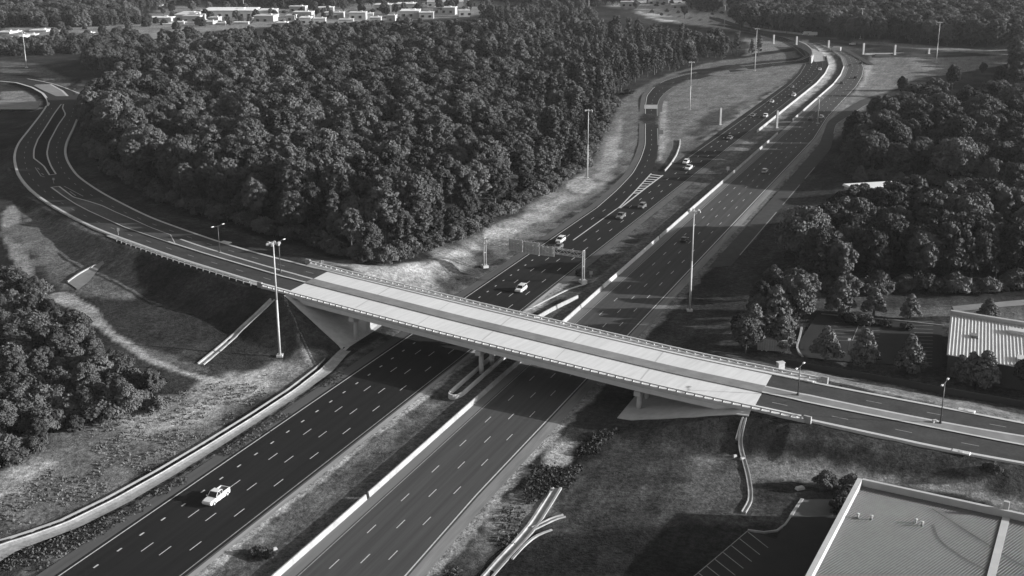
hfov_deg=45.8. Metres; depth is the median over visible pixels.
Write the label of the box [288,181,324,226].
dark tree
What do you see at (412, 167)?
broadleaf tree
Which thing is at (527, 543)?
drainage flume
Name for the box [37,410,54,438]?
broadleaf tree
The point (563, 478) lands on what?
weeds
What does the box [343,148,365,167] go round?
broadleaf tree
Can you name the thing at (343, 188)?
dark tree
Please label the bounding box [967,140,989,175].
spreading tree
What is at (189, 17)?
white roofed building
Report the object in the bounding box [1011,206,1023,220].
spreading tree
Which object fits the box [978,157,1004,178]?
spreading tree
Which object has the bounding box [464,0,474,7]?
white roofed building
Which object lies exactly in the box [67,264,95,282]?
culvert wall
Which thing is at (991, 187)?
spreading tree
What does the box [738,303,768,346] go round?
young tree
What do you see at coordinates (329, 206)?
pine tree
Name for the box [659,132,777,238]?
safety barrier
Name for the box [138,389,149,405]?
bushy tree
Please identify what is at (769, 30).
roadside wall
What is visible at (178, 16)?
white roofed building
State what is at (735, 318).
dark tree
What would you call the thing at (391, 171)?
dark tree
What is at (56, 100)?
junction road
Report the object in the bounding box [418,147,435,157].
broadleaf tree
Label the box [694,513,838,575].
car park
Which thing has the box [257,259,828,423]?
bridge
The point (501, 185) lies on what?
broadleaf tree
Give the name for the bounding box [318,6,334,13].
white roofed building
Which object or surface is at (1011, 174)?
spreading tree
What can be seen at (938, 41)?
mast light
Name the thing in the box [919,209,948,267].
dark tree
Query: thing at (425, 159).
broadleaf tree
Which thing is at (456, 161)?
broadleaf tree
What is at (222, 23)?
white roofed building
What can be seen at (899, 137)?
dark tree
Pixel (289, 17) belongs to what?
white roofed building
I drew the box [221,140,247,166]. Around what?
dark tree
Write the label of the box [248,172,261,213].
broadleaf tree
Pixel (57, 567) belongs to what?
motorway shoulder
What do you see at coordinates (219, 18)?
white roofed building
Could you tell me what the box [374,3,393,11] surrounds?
white roofed building
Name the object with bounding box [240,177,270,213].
broadleaf tree
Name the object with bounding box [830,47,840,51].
box truck
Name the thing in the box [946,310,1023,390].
office building
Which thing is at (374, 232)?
broadleaf tree
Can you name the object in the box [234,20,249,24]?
white roofed building
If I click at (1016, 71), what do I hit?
dark tree
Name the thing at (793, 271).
broadleaf tree
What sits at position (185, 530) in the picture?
motorway road
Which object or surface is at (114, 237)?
road shoulder
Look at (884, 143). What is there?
dark tree
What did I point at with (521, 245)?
sign gantry
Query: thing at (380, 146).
broadleaf tree
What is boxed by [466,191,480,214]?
dark tree
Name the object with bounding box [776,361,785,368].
utility box
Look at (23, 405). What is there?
bushy tree
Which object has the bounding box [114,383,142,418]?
broadleaf tree
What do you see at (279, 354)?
mast light
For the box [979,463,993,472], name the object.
shrub
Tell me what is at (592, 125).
pine tree
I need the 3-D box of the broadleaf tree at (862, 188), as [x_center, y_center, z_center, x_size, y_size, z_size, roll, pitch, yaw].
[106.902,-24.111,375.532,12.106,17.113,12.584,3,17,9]
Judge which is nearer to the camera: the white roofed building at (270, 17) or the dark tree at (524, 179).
the dark tree at (524, 179)
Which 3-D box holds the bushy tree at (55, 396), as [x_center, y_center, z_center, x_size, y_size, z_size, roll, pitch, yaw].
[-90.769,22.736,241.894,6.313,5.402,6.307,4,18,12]
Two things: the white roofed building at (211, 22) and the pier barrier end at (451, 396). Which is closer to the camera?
the pier barrier end at (451, 396)
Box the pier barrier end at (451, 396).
[448,390,462,399]
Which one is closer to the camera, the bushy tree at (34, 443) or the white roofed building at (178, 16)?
the bushy tree at (34, 443)
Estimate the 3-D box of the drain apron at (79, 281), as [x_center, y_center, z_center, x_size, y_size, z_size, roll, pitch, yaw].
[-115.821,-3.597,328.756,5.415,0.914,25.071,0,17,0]
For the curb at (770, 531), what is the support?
on the car park at (792, 548)
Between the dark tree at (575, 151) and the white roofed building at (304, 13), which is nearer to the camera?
the dark tree at (575, 151)
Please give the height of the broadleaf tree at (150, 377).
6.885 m
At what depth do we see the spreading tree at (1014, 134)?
468.29 m
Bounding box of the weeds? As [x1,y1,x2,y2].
[519,427,619,503]
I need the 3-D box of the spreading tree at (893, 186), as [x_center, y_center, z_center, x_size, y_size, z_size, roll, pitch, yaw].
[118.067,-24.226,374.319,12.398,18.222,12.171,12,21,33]
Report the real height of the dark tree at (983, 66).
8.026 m
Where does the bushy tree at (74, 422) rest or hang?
on the ground at (652, 498)
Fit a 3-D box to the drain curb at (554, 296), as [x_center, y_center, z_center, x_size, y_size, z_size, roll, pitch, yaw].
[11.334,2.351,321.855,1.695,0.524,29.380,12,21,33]
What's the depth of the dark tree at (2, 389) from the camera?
238.08 m
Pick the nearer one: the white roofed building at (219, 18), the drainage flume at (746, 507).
the drainage flume at (746, 507)
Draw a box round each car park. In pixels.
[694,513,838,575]
[800,311,942,366]
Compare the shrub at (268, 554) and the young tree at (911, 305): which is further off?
the young tree at (911, 305)
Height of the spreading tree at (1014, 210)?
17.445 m
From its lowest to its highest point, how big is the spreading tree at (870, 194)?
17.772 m
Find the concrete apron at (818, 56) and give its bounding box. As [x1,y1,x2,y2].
[812,48,825,61]
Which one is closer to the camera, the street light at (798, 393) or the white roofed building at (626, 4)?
the street light at (798, 393)
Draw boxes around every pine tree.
[318,189,341,235]
[332,145,345,163]
[530,146,547,180]
[562,124,571,162]
[581,130,586,140]
[585,111,592,128]
[586,117,597,137]
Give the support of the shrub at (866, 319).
on the ground at (652, 498)
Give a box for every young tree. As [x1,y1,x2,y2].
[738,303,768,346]
[763,284,798,329]
[769,316,797,348]
[809,325,844,360]
[824,277,857,313]
[846,328,881,368]
[852,165,867,182]
[859,287,886,315]
[893,333,927,373]
[899,293,922,318]
[950,354,966,377]
[957,351,978,385]
[969,350,1001,388]
[976,297,1000,316]
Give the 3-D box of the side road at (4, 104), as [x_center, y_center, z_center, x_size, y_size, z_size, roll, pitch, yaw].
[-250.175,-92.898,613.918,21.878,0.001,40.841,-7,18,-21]
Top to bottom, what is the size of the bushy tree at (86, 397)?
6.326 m
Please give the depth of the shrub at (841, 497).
203.91 m
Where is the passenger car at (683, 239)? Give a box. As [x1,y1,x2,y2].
[680,236,688,242]
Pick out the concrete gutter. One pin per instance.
(272, 511)
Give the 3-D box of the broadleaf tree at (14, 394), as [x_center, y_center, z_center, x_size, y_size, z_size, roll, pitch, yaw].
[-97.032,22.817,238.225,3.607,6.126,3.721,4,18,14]
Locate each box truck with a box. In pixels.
[808,32,817,35]
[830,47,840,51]
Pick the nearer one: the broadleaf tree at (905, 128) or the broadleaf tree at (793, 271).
the broadleaf tree at (793, 271)
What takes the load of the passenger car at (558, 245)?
on the motorway road at (185, 530)
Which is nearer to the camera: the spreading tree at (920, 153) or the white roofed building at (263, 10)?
the spreading tree at (920, 153)
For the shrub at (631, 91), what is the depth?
682.29 m
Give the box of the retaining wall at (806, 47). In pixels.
[798,41,813,62]
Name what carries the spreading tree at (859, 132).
on the ground at (652, 498)
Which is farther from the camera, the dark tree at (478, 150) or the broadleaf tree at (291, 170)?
the dark tree at (478, 150)
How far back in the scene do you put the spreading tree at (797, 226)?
334.62 m
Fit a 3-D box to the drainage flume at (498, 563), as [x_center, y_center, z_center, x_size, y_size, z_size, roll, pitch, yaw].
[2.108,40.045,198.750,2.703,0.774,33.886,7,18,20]
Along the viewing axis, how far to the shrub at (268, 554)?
190.65 m
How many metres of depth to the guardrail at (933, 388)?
256.63 m
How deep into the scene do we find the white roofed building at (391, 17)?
1130.94 m
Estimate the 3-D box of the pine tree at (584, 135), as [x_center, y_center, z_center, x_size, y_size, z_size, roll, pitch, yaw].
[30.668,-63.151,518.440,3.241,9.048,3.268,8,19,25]
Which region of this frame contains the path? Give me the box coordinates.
[952,300,1023,310]
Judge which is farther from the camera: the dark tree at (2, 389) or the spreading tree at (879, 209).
the spreading tree at (879, 209)
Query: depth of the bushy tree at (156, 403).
243.41 m
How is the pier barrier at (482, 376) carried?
on the ground at (652, 498)
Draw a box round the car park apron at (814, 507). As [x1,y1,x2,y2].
[792,499,832,516]
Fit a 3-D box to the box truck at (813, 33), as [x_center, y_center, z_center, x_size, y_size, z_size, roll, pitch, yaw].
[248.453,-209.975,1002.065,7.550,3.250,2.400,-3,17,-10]
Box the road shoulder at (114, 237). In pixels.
[107,235,263,285]
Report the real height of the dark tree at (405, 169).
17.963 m
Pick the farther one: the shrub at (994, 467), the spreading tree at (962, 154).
the spreading tree at (962, 154)
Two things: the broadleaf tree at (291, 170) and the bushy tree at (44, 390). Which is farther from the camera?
the broadleaf tree at (291, 170)
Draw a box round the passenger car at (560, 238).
[555,235,565,242]
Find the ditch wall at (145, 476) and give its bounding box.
[0,358,324,540]
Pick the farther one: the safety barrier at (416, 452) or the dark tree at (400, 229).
the dark tree at (400, 229)
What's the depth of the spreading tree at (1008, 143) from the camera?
457.88 m
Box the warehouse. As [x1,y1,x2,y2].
[805,478,1023,575]
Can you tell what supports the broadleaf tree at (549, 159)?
on the ground at (652, 498)
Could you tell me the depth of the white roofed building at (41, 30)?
987.50 m
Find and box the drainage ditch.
[0,349,349,560]
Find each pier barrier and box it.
[449,355,495,393]
[462,357,505,395]
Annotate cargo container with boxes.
[757,336,787,352]
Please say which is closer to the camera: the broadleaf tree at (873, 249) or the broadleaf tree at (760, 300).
the broadleaf tree at (760, 300)
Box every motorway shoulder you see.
[36,204,594,575]
[186,108,779,575]
[281,42,846,575]
[409,111,837,575]
[559,40,826,283]
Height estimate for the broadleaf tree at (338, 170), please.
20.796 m
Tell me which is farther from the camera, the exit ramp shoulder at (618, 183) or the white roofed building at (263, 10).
the white roofed building at (263, 10)
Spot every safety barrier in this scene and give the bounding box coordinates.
[271,494,366,575]
[367,286,602,497]
[602,236,658,288]
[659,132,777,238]
[756,56,828,132]
[792,54,843,120]
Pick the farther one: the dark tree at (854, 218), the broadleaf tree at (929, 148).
the broadleaf tree at (929, 148)
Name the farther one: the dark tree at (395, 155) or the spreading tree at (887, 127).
the spreading tree at (887, 127)
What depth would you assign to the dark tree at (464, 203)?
378.64 m
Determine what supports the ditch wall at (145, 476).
on the ground at (652, 498)
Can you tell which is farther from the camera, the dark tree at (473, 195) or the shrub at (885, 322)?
the dark tree at (473, 195)
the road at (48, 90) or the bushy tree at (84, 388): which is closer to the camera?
the bushy tree at (84, 388)
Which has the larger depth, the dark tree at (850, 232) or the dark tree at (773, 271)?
the dark tree at (850, 232)
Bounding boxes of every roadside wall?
[744,25,813,35]
[865,50,994,54]
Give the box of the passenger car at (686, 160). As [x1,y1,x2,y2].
[682,158,689,163]
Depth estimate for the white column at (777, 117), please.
572.85 m
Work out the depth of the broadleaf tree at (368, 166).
384.15 m
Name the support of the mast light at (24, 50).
on the ground at (652, 498)
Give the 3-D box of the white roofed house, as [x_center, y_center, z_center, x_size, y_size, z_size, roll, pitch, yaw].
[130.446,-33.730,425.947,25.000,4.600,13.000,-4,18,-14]
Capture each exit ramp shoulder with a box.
[590,45,808,206]
[658,43,818,133]
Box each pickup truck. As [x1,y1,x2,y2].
[202,485,229,505]
[616,212,625,218]
[685,164,692,169]
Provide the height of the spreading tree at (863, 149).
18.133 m
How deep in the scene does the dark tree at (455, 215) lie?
366.88 m
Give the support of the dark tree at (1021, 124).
on the ground at (652, 498)
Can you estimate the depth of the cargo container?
276.01 m
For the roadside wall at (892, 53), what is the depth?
870.81 m
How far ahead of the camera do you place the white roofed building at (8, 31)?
973.91 m
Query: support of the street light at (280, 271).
on the cross road at (909, 422)
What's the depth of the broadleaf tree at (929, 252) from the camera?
320.09 m
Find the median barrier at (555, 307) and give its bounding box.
[535,295,577,317]
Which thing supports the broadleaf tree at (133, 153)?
on the ground at (652, 498)
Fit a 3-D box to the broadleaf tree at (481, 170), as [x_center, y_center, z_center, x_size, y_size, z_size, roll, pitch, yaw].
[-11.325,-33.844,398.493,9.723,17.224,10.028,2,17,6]
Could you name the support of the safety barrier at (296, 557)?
on the motorway shoulder at (307, 558)
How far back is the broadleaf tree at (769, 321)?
276.72 m
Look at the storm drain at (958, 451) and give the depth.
217.54 m
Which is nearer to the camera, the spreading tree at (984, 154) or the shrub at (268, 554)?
the shrub at (268, 554)
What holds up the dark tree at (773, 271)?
on the ground at (652, 498)
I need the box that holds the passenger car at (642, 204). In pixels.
[638,202,646,208]
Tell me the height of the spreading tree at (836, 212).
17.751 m
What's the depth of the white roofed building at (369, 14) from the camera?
1166.69 m
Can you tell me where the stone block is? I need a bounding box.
[795,485,804,490]
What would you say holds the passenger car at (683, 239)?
on the motorway road at (404, 525)
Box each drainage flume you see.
[197,298,274,364]
[481,487,561,575]
[511,529,552,559]
[531,514,565,529]
[735,418,745,440]
[738,417,752,513]
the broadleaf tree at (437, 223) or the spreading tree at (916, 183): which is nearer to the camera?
the broadleaf tree at (437, 223)
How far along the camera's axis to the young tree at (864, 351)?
264.98 m
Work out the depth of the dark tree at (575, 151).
474.39 m
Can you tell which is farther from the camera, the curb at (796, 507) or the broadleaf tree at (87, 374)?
the broadleaf tree at (87, 374)
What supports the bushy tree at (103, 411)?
on the ground at (652, 498)
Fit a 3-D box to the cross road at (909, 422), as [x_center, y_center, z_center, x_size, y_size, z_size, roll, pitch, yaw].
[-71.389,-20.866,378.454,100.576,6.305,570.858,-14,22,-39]
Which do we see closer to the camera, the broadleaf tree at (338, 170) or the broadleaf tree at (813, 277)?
the broadleaf tree at (813, 277)
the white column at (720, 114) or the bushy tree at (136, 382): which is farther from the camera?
the white column at (720, 114)
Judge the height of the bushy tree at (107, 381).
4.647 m
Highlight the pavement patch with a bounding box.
[644,105,657,108]
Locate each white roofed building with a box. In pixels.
[0,30,17,33]
[29,28,50,31]
[152,16,175,20]
[174,11,200,19]
[182,13,207,20]
[201,7,259,17]
[206,20,217,23]
[208,16,221,21]
[216,21,226,24]
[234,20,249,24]
[253,13,278,21]
[258,8,278,13]
[276,21,288,24]
[285,14,298,20]
[289,5,307,12]
[293,10,314,17]
[299,15,312,22]
[313,17,326,22]
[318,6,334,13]
[324,11,344,18]
[338,18,353,22]
[349,11,366,19]
[367,12,373,18]
[369,16,382,21]
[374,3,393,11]
[386,14,398,20]
[396,2,416,11]
[400,8,420,18]
[419,11,433,18]
[427,0,463,6]
[433,6,456,14]
[458,9,470,16]
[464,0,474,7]
[620,0,634,7]
[646,0,667,3]
[670,3,684,7]
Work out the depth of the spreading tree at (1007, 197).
358.51 m
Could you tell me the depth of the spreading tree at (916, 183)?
376.15 m
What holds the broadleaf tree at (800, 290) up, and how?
on the ground at (652, 498)
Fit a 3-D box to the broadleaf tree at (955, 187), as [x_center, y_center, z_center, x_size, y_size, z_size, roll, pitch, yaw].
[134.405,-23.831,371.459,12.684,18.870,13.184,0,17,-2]
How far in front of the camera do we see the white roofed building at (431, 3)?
1311.84 m
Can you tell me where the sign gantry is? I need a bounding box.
[481,237,586,283]
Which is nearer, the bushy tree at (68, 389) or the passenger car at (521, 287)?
the bushy tree at (68, 389)
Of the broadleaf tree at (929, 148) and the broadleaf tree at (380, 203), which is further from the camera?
the broadleaf tree at (929, 148)
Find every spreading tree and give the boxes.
[774,205,835,255]
[814,202,849,229]
[845,133,881,169]
[846,123,881,144]
[849,129,868,141]
[859,186,890,206]
[869,117,906,164]
[873,190,916,220]
[873,205,888,217]
[875,205,915,224]
[877,218,911,276]
[881,142,913,173]
[883,181,912,197]
[892,174,931,196]
[907,140,931,174]
[910,188,949,221]
[927,128,946,146]
[929,136,983,176]
[938,177,968,189]
[942,193,995,220]
[945,211,980,273]
[949,214,1000,279]
[964,177,1003,212]
[965,147,988,175]
[966,126,1002,145]
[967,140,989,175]
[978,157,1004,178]
[978,223,1022,278]
[992,186,1023,216]
[994,141,1014,152]
[998,126,1023,144]
[998,163,1023,186]
[1008,202,1023,218]
[1010,178,1023,188]
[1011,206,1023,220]
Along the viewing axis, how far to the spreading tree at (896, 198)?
359.64 m
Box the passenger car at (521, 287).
[515,282,526,292]
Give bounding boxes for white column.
[718,108,721,124]
[775,110,778,127]
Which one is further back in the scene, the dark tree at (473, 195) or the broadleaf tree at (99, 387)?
the dark tree at (473, 195)
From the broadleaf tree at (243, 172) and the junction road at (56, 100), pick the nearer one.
the broadleaf tree at (243, 172)
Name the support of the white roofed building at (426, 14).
on the ground at (652, 498)
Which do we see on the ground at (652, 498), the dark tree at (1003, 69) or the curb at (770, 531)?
the dark tree at (1003, 69)
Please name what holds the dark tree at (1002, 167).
on the ground at (652, 498)
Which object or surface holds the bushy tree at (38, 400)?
on the ground at (652, 498)
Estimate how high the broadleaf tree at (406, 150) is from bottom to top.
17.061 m
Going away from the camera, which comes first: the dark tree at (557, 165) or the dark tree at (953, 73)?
the dark tree at (557, 165)
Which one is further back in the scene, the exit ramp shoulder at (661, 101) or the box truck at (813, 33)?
the box truck at (813, 33)
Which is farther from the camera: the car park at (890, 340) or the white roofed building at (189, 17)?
the white roofed building at (189, 17)
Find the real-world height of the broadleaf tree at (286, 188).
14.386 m
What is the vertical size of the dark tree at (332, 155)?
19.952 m
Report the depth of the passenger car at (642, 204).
417.18 m
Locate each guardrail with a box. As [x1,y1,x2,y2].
[116,238,250,285]
[784,359,1023,407]
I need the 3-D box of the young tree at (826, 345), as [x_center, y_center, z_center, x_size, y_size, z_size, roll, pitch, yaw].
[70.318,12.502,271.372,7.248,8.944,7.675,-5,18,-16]
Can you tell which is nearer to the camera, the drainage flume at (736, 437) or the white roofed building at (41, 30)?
the drainage flume at (736, 437)
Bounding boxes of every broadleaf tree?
[0,399,18,430]
[8,389,25,404]
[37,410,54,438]
[70,362,101,389]
[90,98,122,124]
[93,381,108,394]
[108,377,127,394]
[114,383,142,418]
[117,130,149,171]
[121,139,144,170]
[141,369,159,396]
[170,163,194,188]
[192,142,224,168]
[195,163,212,197]
[208,157,240,204]
[229,166,253,193]
[230,193,250,211]
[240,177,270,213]
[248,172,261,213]
[249,164,261,172]
[260,153,275,165]
[261,148,278,156]
[265,154,284,164]
[274,156,316,198]
[279,144,305,157]
[280,184,298,194]
[303,150,333,217]
[309,140,340,155]
[318,160,357,203]
[325,211,342,236]
[337,139,361,150]
[338,195,358,214]
[340,198,379,226]
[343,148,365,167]
[353,151,383,177]
[353,222,383,250]
[363,186,403,243]
[370,139,406,157]
[374,196,401,244]
[392,173,435,232]
[401,147,409,155]
[406,163,418,170]
[412,166,437,197]
[416,156,429,168]
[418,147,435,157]
[427,209,443,233]
[429,179,443,212]
[450,160,461,203]
[452,146,470,164]
[452,164,477,195]
[468,159,491,197]
[477,135,502,162]
[485,173,507,203]
[533,136,558,173]
[543,151,555,172]
[568,131,580,140]
[732,317,763,352]
[746,294,768,315]
[761,315,776,335]
[780,274,817,329]
[781,267,811,281]
[808,273,821,296]
[825,240,858,274]
[832,196,855,207]
[848,183,870,196]
[855,227,891,277]
[901,124,912,138]
[902,118,921,140]
[905,230,942,272]
[913,139,932,152]
[916,136,934,151]
[939,179,969,197]
[987,140,1010,167]
[1002,214,1012,223]
[1004,142,1023,162]
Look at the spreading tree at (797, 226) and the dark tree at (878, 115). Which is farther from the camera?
the dark tree at (878, 115)
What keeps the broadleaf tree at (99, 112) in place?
on the ground at (652, 498)
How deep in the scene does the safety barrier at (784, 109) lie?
649.59 m
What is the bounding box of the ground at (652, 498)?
[0,0,1023,575]
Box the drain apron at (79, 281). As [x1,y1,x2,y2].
[68,261,103,289]
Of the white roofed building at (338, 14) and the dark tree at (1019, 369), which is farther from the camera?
the white roofed building at (338, 14)
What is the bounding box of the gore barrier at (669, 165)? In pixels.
[664,139,680,171]
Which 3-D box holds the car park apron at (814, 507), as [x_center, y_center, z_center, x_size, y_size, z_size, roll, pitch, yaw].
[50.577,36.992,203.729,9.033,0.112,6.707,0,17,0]
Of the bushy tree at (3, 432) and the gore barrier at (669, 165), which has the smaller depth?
the bushy tree at (3, 432)
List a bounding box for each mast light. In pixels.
[20,32,27,67]
[266,241,283,357]
[584,109,592,178]
[687,209,700,311]
[688,61,694,109]
[753,28,758,70]
[816,97,822,123]
[935,22,942,62]
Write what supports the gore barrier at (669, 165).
on the motorway road at (185, 530)
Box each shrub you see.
[248,544,267,555]
[262,549,276,559]
[575,268,585,275]
[624,89,635,93]
[828,499,844,513]
[832,493,848,504]
[833,483,852,496]
[838,312,859,322]
[838,473,858,487]
[857,313,877,326]
[878,318,892,326]
[899,322,914,330]
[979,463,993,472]
[984,461,1003,475]
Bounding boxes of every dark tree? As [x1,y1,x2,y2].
[0,384,6,399]
[26,417,47,437]
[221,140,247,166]
[237,146,264,166]
[253,162,280,217]
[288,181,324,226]
[321,180,357,213]
[328,147,354,167]
[352,171,369,180]
[361,174,394,198]
[372,145,407,167]
[374,163,402,180]
[380,131,413,154]
[388,207,414,241]
[397,163,411,175]
[401,193,432,233]
[405,152,424,166]
[424,152,458,205]
[431,163,455,203]
[443,206,464,226]
[455,194,473,218]
[465,141,495,192]
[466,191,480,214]
[480,158,511,201]
[501,177,514,196]
[517,171,533,189]
[553,157,559,171]
[564,139,585,163]
[730,312,743,329]
[749,280,770,297]
[761,264,783,282]
[767,277,781,286]
[826,189,857,203]
[835,210,872,258]
[835,223,861,249]
[846,197,877,227]
[868,129,889,167]
[872,112,890,122]
[872,212,908,228]
[885,132,912,166]
[897,76,908,91]
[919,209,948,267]
[946,64,961,89]
[979,62,987,74]
[986,211,1006,264]
[994,63,1009,79]
[998,161,1009,175]
[1006,122,1023,133]
[1007,61,1023,83]
[1013,359,1023,384]
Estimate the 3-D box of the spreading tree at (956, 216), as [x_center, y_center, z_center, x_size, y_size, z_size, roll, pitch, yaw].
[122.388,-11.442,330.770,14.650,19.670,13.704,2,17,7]
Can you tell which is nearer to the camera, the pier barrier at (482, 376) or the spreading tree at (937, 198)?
the pier barrier at (482, 376)
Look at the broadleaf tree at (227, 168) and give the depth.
390.60 m
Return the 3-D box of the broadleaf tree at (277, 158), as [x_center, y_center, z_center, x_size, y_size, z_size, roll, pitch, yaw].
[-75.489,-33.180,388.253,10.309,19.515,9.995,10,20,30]
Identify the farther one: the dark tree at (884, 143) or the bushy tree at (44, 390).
the dark tree at (884, 143)
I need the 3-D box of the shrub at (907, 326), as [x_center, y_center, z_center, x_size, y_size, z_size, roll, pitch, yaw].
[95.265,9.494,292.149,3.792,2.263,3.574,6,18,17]
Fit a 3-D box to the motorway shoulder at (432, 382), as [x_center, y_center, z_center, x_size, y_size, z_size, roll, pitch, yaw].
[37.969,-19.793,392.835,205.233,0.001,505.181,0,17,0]
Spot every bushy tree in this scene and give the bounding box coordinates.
[0,429,7,436]
[0,432,24,447]
[4,383,30,400]
[10,397,35,427]
[14,407,55,434]
[21,435,48,453]
[23,383,52,400]
[26,393,54,408]
[38,404,66,429]
[47,388,67,406]
[51,383,75,396]
[55,393,82,417]
[63,415,85,430]
[66,390,98,416]
[67,386,99,400]
[78,396,128,424]
[103,378,111,388]
[126,372,160,393]
[138,367,167,393]
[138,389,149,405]
[142,395,170,412]
[811,470,838,488]
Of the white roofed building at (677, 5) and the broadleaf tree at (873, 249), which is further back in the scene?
the white roofed building at (677, 5)
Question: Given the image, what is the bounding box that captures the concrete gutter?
[188,283,561,575]
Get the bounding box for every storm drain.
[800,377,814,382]
[951,448,970,455]
[958,407,975,412]
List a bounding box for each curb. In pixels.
[525,284,585,310]
[748,516,790,533]
[789,498,803,516]
[796,327,803,356]
[821,313,943,325]
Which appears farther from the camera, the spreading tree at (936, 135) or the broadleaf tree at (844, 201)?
the spreading tree at (936, 135)
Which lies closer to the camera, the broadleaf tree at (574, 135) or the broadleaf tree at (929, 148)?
the broadleaf tree at (929, 148)
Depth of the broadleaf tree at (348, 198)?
356.87 m
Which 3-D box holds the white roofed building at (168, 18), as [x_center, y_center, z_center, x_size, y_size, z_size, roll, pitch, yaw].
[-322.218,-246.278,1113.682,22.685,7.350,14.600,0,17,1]
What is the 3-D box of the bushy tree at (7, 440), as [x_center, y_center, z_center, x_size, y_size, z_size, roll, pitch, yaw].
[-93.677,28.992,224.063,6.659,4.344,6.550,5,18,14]
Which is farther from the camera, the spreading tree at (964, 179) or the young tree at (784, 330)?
the spreading tree at (964, 179)
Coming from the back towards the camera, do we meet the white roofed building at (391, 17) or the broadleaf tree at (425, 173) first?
the white roofed building at (391, 17)
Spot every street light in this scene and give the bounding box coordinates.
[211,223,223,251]
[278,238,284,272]
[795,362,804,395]
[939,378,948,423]
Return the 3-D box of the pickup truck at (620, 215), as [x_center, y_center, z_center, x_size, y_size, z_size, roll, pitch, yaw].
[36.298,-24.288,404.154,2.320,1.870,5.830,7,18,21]
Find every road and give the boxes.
[0,100,39,108]
[3,79,77,105]
[13,106,1023,465]
[16,104,175,244]
[49,96,76,105]
[55,24,822,575]
[296,25,864,575]
[597,43,813,208]
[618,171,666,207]
[709,16,857,43]
[709,94,883,267]
[809,40,874,64]
[875,54,894,56]
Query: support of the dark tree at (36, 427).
on the ground at (652, 498)
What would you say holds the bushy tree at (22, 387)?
on the ground at (652, 498)
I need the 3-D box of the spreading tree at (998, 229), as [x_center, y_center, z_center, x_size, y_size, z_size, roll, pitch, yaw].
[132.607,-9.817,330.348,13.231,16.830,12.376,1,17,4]
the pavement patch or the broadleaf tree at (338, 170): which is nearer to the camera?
the broadleaf tree at (338, 170)
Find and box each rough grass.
[0,372,554,575]
[0,373,267,534]
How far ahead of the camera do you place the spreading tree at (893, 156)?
447.52 m
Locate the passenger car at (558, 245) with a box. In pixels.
[554,243,563,248]
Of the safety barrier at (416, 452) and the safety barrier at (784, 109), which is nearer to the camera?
the safety barrier at (416, 452)
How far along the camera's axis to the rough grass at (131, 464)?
229.18 m
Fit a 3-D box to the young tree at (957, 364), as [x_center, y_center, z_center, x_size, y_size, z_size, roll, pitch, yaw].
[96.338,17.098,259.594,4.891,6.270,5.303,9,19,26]
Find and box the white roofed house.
[843,181,891,189]
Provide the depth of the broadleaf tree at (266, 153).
412.20 m
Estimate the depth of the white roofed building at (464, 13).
1190.11 m
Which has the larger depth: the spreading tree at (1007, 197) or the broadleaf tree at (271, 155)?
the broadleaf tree at (271, 155)
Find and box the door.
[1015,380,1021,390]
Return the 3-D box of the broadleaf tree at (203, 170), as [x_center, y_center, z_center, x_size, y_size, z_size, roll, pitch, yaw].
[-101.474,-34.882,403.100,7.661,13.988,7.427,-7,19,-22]
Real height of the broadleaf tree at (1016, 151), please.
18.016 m
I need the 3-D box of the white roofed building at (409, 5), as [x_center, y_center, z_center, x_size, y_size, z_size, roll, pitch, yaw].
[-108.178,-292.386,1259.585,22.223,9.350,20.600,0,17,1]

